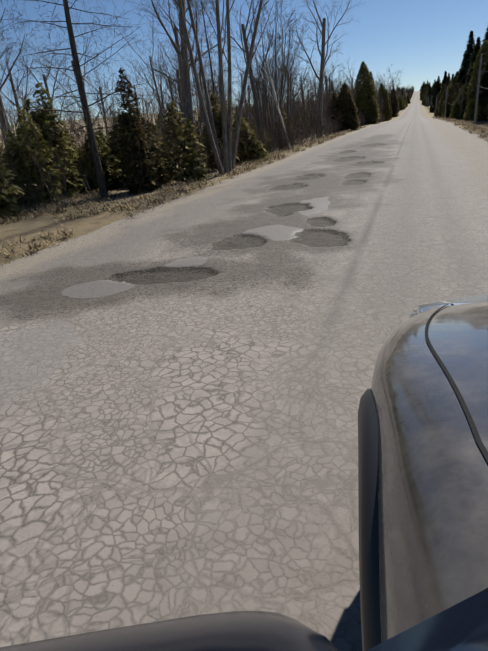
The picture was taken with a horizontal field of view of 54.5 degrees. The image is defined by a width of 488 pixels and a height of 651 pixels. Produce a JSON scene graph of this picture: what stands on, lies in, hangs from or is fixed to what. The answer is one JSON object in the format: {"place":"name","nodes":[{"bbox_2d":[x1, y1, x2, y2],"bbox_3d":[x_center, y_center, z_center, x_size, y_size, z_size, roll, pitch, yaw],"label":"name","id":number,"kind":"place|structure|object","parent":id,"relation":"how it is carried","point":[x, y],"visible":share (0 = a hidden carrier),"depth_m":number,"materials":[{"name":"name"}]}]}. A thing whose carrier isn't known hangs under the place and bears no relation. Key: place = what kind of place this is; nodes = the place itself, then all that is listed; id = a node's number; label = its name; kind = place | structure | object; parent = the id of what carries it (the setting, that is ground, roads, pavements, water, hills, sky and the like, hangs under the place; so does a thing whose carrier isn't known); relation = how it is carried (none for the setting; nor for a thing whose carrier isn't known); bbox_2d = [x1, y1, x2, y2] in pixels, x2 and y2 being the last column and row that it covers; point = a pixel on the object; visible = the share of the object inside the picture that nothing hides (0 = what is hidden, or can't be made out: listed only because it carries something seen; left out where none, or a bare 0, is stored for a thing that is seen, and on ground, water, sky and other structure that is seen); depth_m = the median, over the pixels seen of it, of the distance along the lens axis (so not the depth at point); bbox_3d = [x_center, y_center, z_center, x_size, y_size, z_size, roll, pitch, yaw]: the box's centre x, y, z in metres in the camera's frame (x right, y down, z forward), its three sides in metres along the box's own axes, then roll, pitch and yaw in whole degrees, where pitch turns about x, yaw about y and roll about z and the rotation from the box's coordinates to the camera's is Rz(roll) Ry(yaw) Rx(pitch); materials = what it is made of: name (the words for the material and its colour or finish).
{"place":"outdoors","nodes":[
{"label":"outdoors","id":0,"kind":"place"},
{"bbox_2d":[0,91,487,650],"bbox_3d":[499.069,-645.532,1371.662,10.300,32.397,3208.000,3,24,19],"label":"road","id":1,"kind":"structure","parent":0,"point":[184,383],"depth_m":3.06,"materials":[{"name":"grey asphalt"}]},
{"bbox_2d":[0,294,487,650],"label":"car","id":2,"kind":"object","parent":1,"relation":"on","point":[423,479],"visible":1,"depth_m":0.70,"materials":[{"name":"grey paint"}]},
{"bbox_2d":[0,91,487,265],"bbox_3d":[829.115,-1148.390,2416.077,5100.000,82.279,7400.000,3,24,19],"label":"ground","id":3,"kind":"structure","parent":0,"point":[84,224],"depth_m":10.91,"materials":[{"name":"brown soil"}]},
{"bbox_2d":[0,145,9,181],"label":"cedar","id":4,"kind":"object","parent":3,"relation":"on","point":[6,166],"visible":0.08,"depth_m":17.69,"materials":[{"name":"green plant"}]},
{"bbox_2d":[0,117,12,203],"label":"brush","id":5,"kind":"object","parent":3,"relation":"on","point":[2,143],"visible":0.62,"depth_m":12.74,"materials":[{"name":"brown"}]},
{"bbox_2d":[0,20,22,129],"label":"bare tree","id":6,"kind":"object","parent":3,"relation":"on","point":[6,62],"visible":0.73,"depth_m":19.33,"materials":[{"name":"grey plant"}]},
{"bbox_2d":[0,144,24,218],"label":"cedar","id":7,"kind":"object","parent":3,"relation":"on","point":[7,209],"visible":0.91,"depth_m":11.34,"materials":[{"name":"green plant"}]},
{"bbox_2d":[0,79,32,184],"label":"bare tree","id":8,"kind":"object","parent":3,"relation":"on","point":[12,114],"visible":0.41,"depth_m":15.38,"materials":[{"name":"brown plant"}]},
{"bbox_2d":[5,157,28,206],"bbox_3d":[-6.253,-3.921,12.955,1.193,1.316,1.156,2,24,16],"label":"brush","id":9,"kind":"object","parent":3,"relation":"on","point":[12,172],"visible":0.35,"depth_m":12.83,"materials":[{"name":"brown"}]},
{"bbox_2d":[0,32,39,124],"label":"bare tree","id":10,"kind":"object","parent":3,"relation":"on","point":[11,80],"visible":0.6,"depth_m":27.14,"materials":[{"name":"grey plant"}]},
{"bbox_2d":[0,1,44,166],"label":"bare tree","id":11,"kind":"object","parent":3,"relation":"on","point":[1,86],"visible":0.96,"depth_m":16.24,"materials":[{"name":"grey plant"}]},
{"bbox_2d":[0,71,46,170],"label":"bare tree","id":12,"kind":"object","parent":3,"relation":"on","point":[9,113],"visible":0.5,"depth_m":13.39,"materials":[{"name":"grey plant"}]},
{"bbox_2d":[3,171,47,210],"bbox_3d":[-5.491,-3.369,11.886,1.129,1.070,0.875,6,28,8],"label":"brush","id":13,"kind":"object","parent":3,"relation":"on","point":[26,193],"visible":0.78,"depth_m":11.89,"materials":[{"name":"brown"}]},
{"bbox_2d":[14,174,50,205],"bbox_3d":[-5.751,-3.639,12.790,0.702,0.928,1.080,-13,21,3],"label":"brush","id":14,"kind":"object","parent":3,"relation":"on","point":[33,191],"visible":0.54,"depth_m":12.85,"materials":[{"name":"brown"}]},
{"bbox_2d":[3,105,63,205],"bbox_3d":[-5.950,-4.536,13.004,1.799,2.716,1.443,-5,23,1],"label":"cedar","id":15,"kind":"object","parent":3,"relation":"on","point":[18,155],"visible":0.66,"depth_m":12.89,"materials":[{"name":"green plant"}]},
{"bbox_2d":[8,33,74,122],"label":"bare tree","id":16,"kind":"object","parent":3,"relation":"on","point":[44,77],"visible":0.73,"depth_m":23.19,"materials":[{"name":"grey plant"}]},
{"bbox_2d":[23,112,70,204],"bbox_3d":[-5.226,-4.408,12.634,1.268,2.415,0.595,-17,26,-26],"label":"brush","id":17,"kind":"object","parent":3,"relation":"on","point":[38,141],"visible":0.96,"depth_m":12.59,"materials":[{"name":"brown plant"}]},
{"bbox_2d":[33,153,72,201],"bbox_3d":[-5.332,-4.103,13.221,1.092,1.429,1.340,-22,28,-34],"label":"brush","id":18,"kind":"object","parent":3,"relation":"on","point":[56,168],"visible":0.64,"depth_m":13.24,"materials":[{"name":"brown"}]},
{"bbox_2d":[21,82,85,197],"bbox_3d":[-5.856,-5.440,14.306,1.745,3.389,1.948,-10,24,-11],"label":"cedar","id":19,"kind":"object","parent":3,"relation":"on","point":[42,119],"visible":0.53,"depth_m":13.97,"materials":[{"name":"green plant"}]},
{"bbox_2d":[8,13,126,124],"bbox_3d":[-5.671,-7.635,16.240,2.929,5.476,2.649,5,25,22],"label":"bare tree","id":20,"kind":"object","parent":3,"relation":"on","point":[72,69],"visible":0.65,"depth_m":15.60,"materials":[{"name":"grey plant"}]},
{"bbox_2d":[52,117,89,193],"bbox_3d":[-5.195,-5.024,14.161,1.211,2.383,0.749,-19,34,-16],"label":"brush","id":21,"kind":"object","parent":3,"relation":"on","point":[86,170],"visible":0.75,"depth_m":14.07,"materials":[{"name":"brown plant"}]},
{"bbox_2d":[59,128,82,186],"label":"cedar","id":22,"kind":"object","parent":3,"relation":"on","point":[79,151],"visible":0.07,"depth_m":16.11,"materials":[{"name":"green plant"}]},
{"bbox_2d":[65,105,84,147],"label":"brush","id":23,"kind":"object","parent":3,"relation":"on","point":[78,126],"visible":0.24,"depth_m":21.64,"materials":[{"name":"brown plant"}]},
{"bbox_2d":[71,160,91,195],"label":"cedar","id":24,"kind":"object","parent":3,"relation":"on","point":[84,185],"visible":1,"depth_m":14.11,"materials":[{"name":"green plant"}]},
{"bbox_2d":[0,0,183,196],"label":"tamarack","id":25,"kind":"object","parent":3,"relation":"on","point":[88,121],"visible":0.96,"depth_m":12.90,"materials":[{"name":"grey plant"}]},
{"bbox_2d":[77,132,125,191],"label":"cedar","id":26,"kind":"object","parent":3,"relation":"on","point":[107,159],"visible":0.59,"depth_m":15.24,"materials":[{"name":"green plant"}]},
{"bbox_2d":[96,124,108,146],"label":"cedar","id":27,"kind":"object","parent":3,"relation":"on","point":[101,135],"visible":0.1,"depth_m":19.36,"materials":[{"name":"green plant"}]},
{"bbox_2d":[85,70,121,135],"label":"bare tree","id":28,"kind":"object","parent":3,"relation":"on","point":[104,115],"visible":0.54,"depth_m":37.53,"materials":[{"name":"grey plant"}]},
{"bbox_2d":[88,54,119,146],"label":"bare tree","id":29,"kind":"object","parent":3,"relation":"on","point":[107,104],"visible":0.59,"depth_m":18.40,"materials":[{"name":"grey plant"}]},
{"bbox_2d":[106,114,134,184],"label":"cedar","id":30,"kind":"object","parent":3,"relation":"on","point":[115,146],"visible":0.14,"depth_m":16.02,"materials":[{"name":"green plant"}]},
{"bbox_2d":[107,107,133,183],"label":"bare tree","id":31,"kind":"object","parent":3,"relation":"on","point":[117,141],"visible":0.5,"depth_m":15.31,"materials":[{"name":"brown plant"}]},
{"bbox_2d":[114,56,157,118],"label":"bare tree","id":32,"kind":"object","parent":3,"relation":"on","point":[136,86],"visible":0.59,"depth_m":24.32,"materials":[{"name":"grey plant"}]},
{"bbox_2d":[114,67,161,194],"bbox_3d":[-3.210,-5.580,13.874,1.272,3.571,1.724,-5,23,-1],"label":"tall cedar","id":33,"kind":"object","parent":3,"relation":"on","point":[142,176],"visible":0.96,"depth_m":13.76,"materials":[{"name":"green plant"}]},
{"bbox_2d":[110,11,174,123],"bbox_3d":[-6.599,-18.047,35.220,5.132,9.384,5.219,9,27,30],"label":"bare tree","id":34,"kind":"object","parent":3,"relation":"on","point":[152,70],"visible":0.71,"depth_m":34.51,"materials":[{"name":"grey plant"}]},
{"bbox_2d":[132,75,158,117],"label":"bare tree","id":35,"kind":"object","parent":3,"relation":"on","point":[143,106],"visible":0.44,"depth_m":41.10,"materials":[{"name":"grey plant"}]},
{"bbox_2d":[140,125,170,183],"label":"cedar","id":36,"kind":"object","parent":3,"relation":"on","point":[160,167],"visible":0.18,"depth_m":15.75,"materials":[{"name":"green plant"}]},
{"bbox_2d":[143,120,169,166],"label":"cedar","id":37,"kind":"object","parent":3,"relation":"on","point":[151,124],"visible":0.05,"depth_m":19.72,"materials":[{"name":"green plant"}]},
{"bbox_2d":[140,59,176,117],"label":"bare tree","id":38,"kind":"object","parent":3,"relation":"on","point":[159,85],"visible":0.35,"depth_m":42.73,"materials":[{"name":"grey plant"}]},
{"bbox_2d":[146,21,171,125],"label":"bare tree","id":39,"kind":"object","parent":3,"relation":"on","point":[158,73],"visible":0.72,"depth_m":29.14,"materials":[{"name":"grey plant"}]},
{"bbox_2d":[147,69,178,136],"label":"sapling","id":40,"kind":"object","parent":3,"relation":"on","point":[161,103],"visible":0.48,"depth_m":22.88,"materials":[{"name":"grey plant"}]},
{"bbox_2d":[133,54,197,146],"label":"bare tree","id":41,"kind":"object","parent":3,"relation":"on","point":[161,77],"visible":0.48,"depth_m":22.07,"materials":[{"name":"brown plant"}]},
{"bbox_2d":[147,38,188,111],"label":"bare tree","id":42,"kind":"object","parent":3,"relation":"on","point":[171,91],"visible":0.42,"depth_m":35.05,"materials":[{"name":"grey plant"}]},
{"bbox_2d":[133,0,212,123],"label":"bare tree","id":43,"kind":"object","parent":3,"relation":"on","point":[177,40],"visible":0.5,"depth_m":26.16,"materials":[{"name":"grey plant"}]},
{"bbox_2d":[147,17,209,112],"bbox_3d":[-3.995,-14.862,29.466,3.004,7.752,4.233,8,26,28],"label":"bare tree","id":44,"kind":"object","parent":3,"relation":"on","point":[171,64],"visible":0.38,"depth_m":28.68,"materials":[{"name":"grey plant"}]},
{"bbox_2d":[151,42,209,146],"bbox_3d":[-3.141,-10.539,22.478,2.755,5.469,3.049,13,29,36],"label":"bare tree","id":45,"kind":"object","parent":3,"relation":"on","point":[178,85],"visible":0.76,"depth_m":22.22,"materials":[{"name":"grey plant"}]},
{"bbox_2d":[159,75,204,154],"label":"bare tree","id":46,"kind":"object","parent":3,"relation":"on","point":[184,108],"visible":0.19,"depth_m":23.43,"materials":[{"name":"brown plant"}]},
{"bbox_2d":[0,126,364,265],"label":"verge grass","id":47,"kind":"structure","parent":3,"relation":"on","point":[96,195],"depth_m":12.00,"materials":[{"name":"brown plant"}]},
{"bbox_2d":[157,100,208,184],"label":"cedar","id":48,"kind":"object","parent":3,"relation":"on","point":[193,157],"visible":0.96,"depth_m":14.93,"materials":[{"name":"green plant"}]},
{"bbox_2d":[128,0,240,169],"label":"bare tree","id":49,"kind":"object","parent":3,"relation":"on","point":[186,64],"visible":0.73,"depth_m":17.99,"materials":[{"name":"grey plant"}]},
{"bbox_2d":[158,96,217,172],"bbox_3d":[-2.123,-6.972,17.519,2.405,2.867,2.622,-17,26,-27],"label":"brush","id":50,"kind":"object","parent":3,"relation":"on","point":[185,129],"visible":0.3,"depth_m":17.59,"materials":[{"name":"brown plant"}]},
{"bbox_2d":[164,0,219,152],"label":"bare tree","id":51,"kind":"object","parent":3,"relation":"on","point":[198,66],"visible":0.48,"depth_m":19.25,"materials":[{"name":"grey plant"}]},
{"bbox_2d":[190,36,215,96],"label":"bare tree","id":52,"kind":"object","parent":3,"relation":"on","point":[199,71],"visible":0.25,"depth_m":41.35,"materials":[{"name":"grey plant"}]},
{"bbox_2d":[139,0,288,173],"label":"maple clump","id":53,"kind":"object","parent":3,"relation":"on","point":[229,153],"visible":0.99,"depth_m":15.49,"materials":[{"name":"grey plant"}]},
{"bbox_2d":[185,0,251,129],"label":"bare tree","id":54,"kind":"object","parent":3,"relation":"on","point":[210,63],"visible":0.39,"depth_m":25.19,"materials":[{"name":"grey plant"}]},
{"bbox_2d":[201,93,238,171],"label":"cedar","id":55,"kind":"object","parent":3,"relation":"on","point":[217,116],"visible":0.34,"depth_m":18.37,"materials":[{"name":"green plant"}]},
{"bbox_2d":[205,27,234,103],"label":"bare tree","id":56,"kind":"object","parent":3,"relation":"on","point":[214,73],"visible":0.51,"depth_m":23.48,"materials":[{"name":"grey plant"}]},
{"bbox_2d":[209,80,249,119],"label":"bare tree","id":57,"kind":"object","parent":3,"relation":"on","point":[235,100],"visible":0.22,"depth_m":28.03,"materials":[{"name":"brown plant"}]},
{"bbox_2d":[224,44,259,116],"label":"bare tree","id":58,"kind":"object","parent":3,"relation":"on","point":[241,85],"visible":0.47,"depth_m":45.74,"materials":[{"name":"grey plant"}]},
{"bbox_2d":[206,0,286,129],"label":"bare tree","id":59,"kind":"object","parent":3,"relation":"on","point":[243,30],"visible":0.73,"depth_m":27.61,"materials":[{"name":"grey plant"}]},
{"bbox_2d":[232,117,269,165],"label":"cedar","id":60,"kind":"object","parent":3,"relation":"on","point":[244,154],"visible":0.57,"depth_m":19.50,"materials":[{"name":"green plant"}]},
{"bbox_2d":[235,51,283,153],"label":"bare tree","id":61,"kind":"object","parent":3,"relation":"on","point":[260,111],"visible":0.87,"depth_m":23.33,"materials":[{"name":"brown plant"}]},
{"bbox_2d":[246,53,273,134],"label":"bare tree","id":62,"kind":"object","parent":3,"relation":"on","point":[264,100],"visible":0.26,"depth_m":31.79,"materials":[{"name":"grey plant"}]},
{"bbox_2d":[234,40,287,128],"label":"bare tree","id":63,"kind":"object","parent":3,"relation":"on","point":[264,79],"visible":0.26,"depth_m":34.27,"materials":[{"name":"grey plant"}]},
{"bbox_2d":[257,131,270,152],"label":"cedar","id":64,"kind":"object","parent":3,"relation":"on","point":[266,134],"visible":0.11,"depth_m":25.64,"materials":[{"name":"green plant"}]},
{"bbox_2d":[236,16,296,143],"bbox_3d":[1.511,-12.439,24.935,3.075,6.478,3.877,-15,24,-8],"label":"bare tree","id":65,"kind":"object","parent":3,"relation":"on","point":[275,99],"visible":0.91,"depth_m":24.45,"materials":[{"name":"grey plant"}]},
{"bbox_2d":[240,0,307,134],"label":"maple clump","id":66,"kind":"object","parent":3,"relation":"on","point":[276,62],"visible":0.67,"depth_m":29.48,"materials":[{"name":"grey plant"}]},
{"bbox_2d":[267,115,295,150],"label":"brush","id":67,"kind":"object","parent":3,"relation":"on","point":[283,135],"visible":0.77,"depth_m":24.40,"materials":[{"name":"brown plant"}]},
{"bbox_2d":[266,119,297,152],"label":"brush","id":68,"kind":"object","parent":3,"relation":"on","point":[280,138],"visible":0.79,"depth_m":24.42,"materials":[{"name":"brown plant"}]},
{"bbox_2d":[268,88,300,129],"bbox_3d":[2.543,-12.673,29.007,1.898,3.427,2.475,-17,24,-26],"label":"brush","id":69,"kind":"object","parent":3,"relation":"on","point":[286,110],"visible":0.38,"depth_m":28.52,"materials":[{"name":"brown plant"}]},
{"bbox_2d":[275,109,295,149],"bbox_3d":[2.369,-11.663,28.304,1.616,2.440,1.296,-18,26,-33],"label":"bare shrub","id":70,"kind":"object","parent":3,"relation":"on","point":[284,121],"visible":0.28,"depth_m":28.13,"materials":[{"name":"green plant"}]},
{"bbox_2d":[266,53,313,116],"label":"bare tree","id":71,"kind":"object","parent":3,"relation":"on","point":[288,90],"visible":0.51,"depth_m":32.02,"materials":[{"name":"grey plant"}]},
{"bbox_2d":[273,55,312,118],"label":"bare tree","id":72,"kind":"object","parent":3,"relation":"on","point":[291,85],"visible":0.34,"depth_m":40.31,"materials":[{"name":"grey plant"}]},
{"bbox_2d":[287,87,307,127],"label":"brush","id":73,"kind":"object","parent":3,"relation":"on","point":[302,107],"visible":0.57,"depth_m":32.55,"materials":[{"name":"brown plant"}]},
{"bbox_2d":[287,119,308,146],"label":"brush","id":74,"kind":"object","parent":3,"relation":"on","point":[302,133],"visible":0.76,"depth_m":27.48,"materials":[{"name":"brown plant"}]},
{"bbox_2d":[293,103,312,143],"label":"brush","id":75,"kind":"object","parent":3,"relation":"on","point":[299,122],"visible":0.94,"depth_m":28.16,"materials":[{"name":"brown plant"}]},
{"bbox_2d":[293,55,315,102],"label":"bare tree","id":76,"kind":"object","parent":3,"relation":"on","point":[305,79],"visible":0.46,"depth_m":63.18,"materials":[{"name":"grey plant"}]},
{"bbox_2d":[290,110,322,142],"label":"brush","id":77,"kind":"object","parent":3,"relation":"on","point":[309,127],"visible":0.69,"depth_m":31.38,"materials":[{"name":"brown plant"}]},
{"bbox_2d":[304,63,328,101],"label":"bare tree","id":78,"kind":"object","parent":3,"relation":"on","point":[315,85],"visible":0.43,"depth_m":72.68,"materials":[{"name":"grey plant"}]},
{"bbox_2d":[304,92,330,128],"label":"brush","id":79,"kind":"object","parent":3,"relation":"on","point":[317,105],"visible":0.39,"depth_m":46.32,"materials":[{"name":"brown plant"}]},
{"bbox_2d":[306,112,331,139],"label":"brush","id":80,"kind":"object","parent":3,"relation":"on","point":[318,124],"visible":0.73,"depth_m":33.16,"materials":[{"name":"brown plant"}]},
{"bbox_2d":[306,87,333,132],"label":"brush","id":81,"kind":"object","parent":3,"relation":"on","point":[314,106],"visible":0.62,"depth_m":43.39,"materials":[{"name":"brown plant"}]},
{"bbox_2d":[306,57,338,101],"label":"bare tree","id":82,"kind":"object","parent":3,"relation":"on","point":[326,80],"visible":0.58,"depth_m":53.56,"materials":[{"name":"grey plant"}]},
{"bbox_2d":[285,0,363,135],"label":"bare tree","id":83,"kind":"object","parent":3,"relation":"on","point":[321,77],"visible":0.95,"depth_m":36.47,"materials":[{"name":"grey plant"}]},
{"bbox_2d":[311,63,347,104],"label":"bare tree","id":84,"kind":"object","parent":3,"relation":"on","point":[329,86],"visible":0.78,"depth_m":49.83,"materials":[{"name":"grey plant"}]},
{"bbox_2d":[323,110,345,133],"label":"brush","id":85,"kind":"object","parent":3,"relation":"on","point":[334,121],"visible":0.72,"depth_m":41.06,"materials":[{"name":"brown plant"}]},
{"bbox_2d":[326,82,359,132],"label":"cedar","id":86,"kind":"object","parent":3,"relation":"on","point":[350,120],"visible":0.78,"depth_m":45.86,"materials":[{"name":"green plant"}]},
{"bbox_2d":[338,60,358,91],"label":"bare tree","id":87,"kind":"object","parent":3,"relation":"on","point":[352,81],"visible":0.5,"depth_m":124.64,"materials":[{"name":"grey plant"}]},
{"bbox_2d":[354,61,379,125],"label":"cedar","id":88,"kind":"object","parent":3,"relation":"on","point":[365,95],"visible":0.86,"depth_m":67.96,"materials":[{"name":"green plant"}]},
{"bbox_2d":[376,84,390,120],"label":"cedar","id":89,"kind":"object","parent":3,"relation":"on","point":[385,111],"visible":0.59,"depth_m":125.13,"materials":[{"name":"green plant"}]},
{"bbox_2d":[390,88,398,116],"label":"cedar","id":90,"kind":"object","parent":3,"relation":"on","point":[394,107],"visible":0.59,"depth_m":156.30,"materials":[{"name":"green plant"}]},
{"bbox_2d":[386,64,402,90],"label":"bare tree","id":91,"kind":"object","parent":3,"relation":"on","point":[392,85],"visible":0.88,"depth_m":165.55,"materials":[{"name":"grey plant"}]},
{"bbox_2d":[430,76,441,106],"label":"spruce","id":92,"kind":"object","parent":3,"relation":"on","point":[437,88],"visible":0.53,"depth_m":184.75,"materials":[{"name":"green plant"}]},
{"bbox_2d":[436,84,445,106],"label":"cedar","id":93,"kind":"object","parent":3,"relation":"on","point":[441,91],"visible":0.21,"depth_m":171.54,"materials":[{"name":"green plant"}]},
{"bbox_2d":[437,82,450,116],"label":"cedar","id":94,"kind":"object","parent":3,"relation":"on","point":[442,101],"visible":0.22,"depth_m":133.06,"materials":[{"name":"green plant"}]},
{"bbox_2d":[442,71,460,118],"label":"cedar","id":95,"kind":"object","parent":3,"relation":"on","point":[453,87],"visible":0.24,"depth_m":110.17,"materials":[{"name":"green plant"}]},
{"bbox_2d":[449,81,463,114],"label":"cedar","id":96,"kind":"object","parent":3,"relation":"on","point":[460,84],"visible":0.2,"depth_m":105.93,"materials":[{"name":"green plant"}]},
{"bbox_2d":[450,85,464,119],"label":"cedar","id":97,"kind":"object","parent":3,"relation":"on","point":[455,111],"visible":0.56,"depth_m":89.20,"materials":[{"name":"green plant"}]},
{"bbox_2d":[461,31,474,84],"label":"spruce","id":98,"kind":"object","parent":3,"relation":"on","point":[469,53],"visible":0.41,"depth_m":107.12,"materials":[{"name":"green plant"}]},
{"bbox_2d":[460,37,480,108],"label":"spruce","id":99,"kind":"object","parent":3,"relation":"on","point":[477,48],"visible":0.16,"depth_m":84.05,"materials":[{"name":"green plant"}]},
{"bbox_2d":[463,40,487,120],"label":"cedar","id":100,"kind":"object","parent":3,"relation":"on","point":[470,108],"visible":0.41,"depth_m":67.10,"materials":[{"name":"green plant"}]},
{"bbox_2d":[473,54,481,124],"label":"utility pole","id":101,"kind":"object","parent":3,"relation":"on","point":[476,103],"visible":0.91,"depth_m":46.09,"materials":[{"name":"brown wood"}]},
{"bbox_2d":[476,103,486,121],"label":"cedar","id":102,"kind":"object","parent":3,"relation":"on","point":[482,115],"visible":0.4,"depth_m":61.00,"materials":[{"name":"green plant"}]},
{"bbox_2d":[478,56,487,110],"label":"evergreen tree","id":103,"kind":"object","parent":3,"relation":"on","point":[482,99],"visible":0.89,"depth_m":56.93,"materials":[{"name":"green plant"}]},
{"bbox_2d":[0,0,487,124],"label":"sky","id":104,"kind":"structure","parent":0,"point":[426,39],"materials":[{"name":"blue"}]},
{"bbox_2d":[432,117,487,141],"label":"verge grass","id":105,"kind":"structure","parent":0,"point":[473,127],"depth_m":33.40,"materials":[{"name":"beige plant"}]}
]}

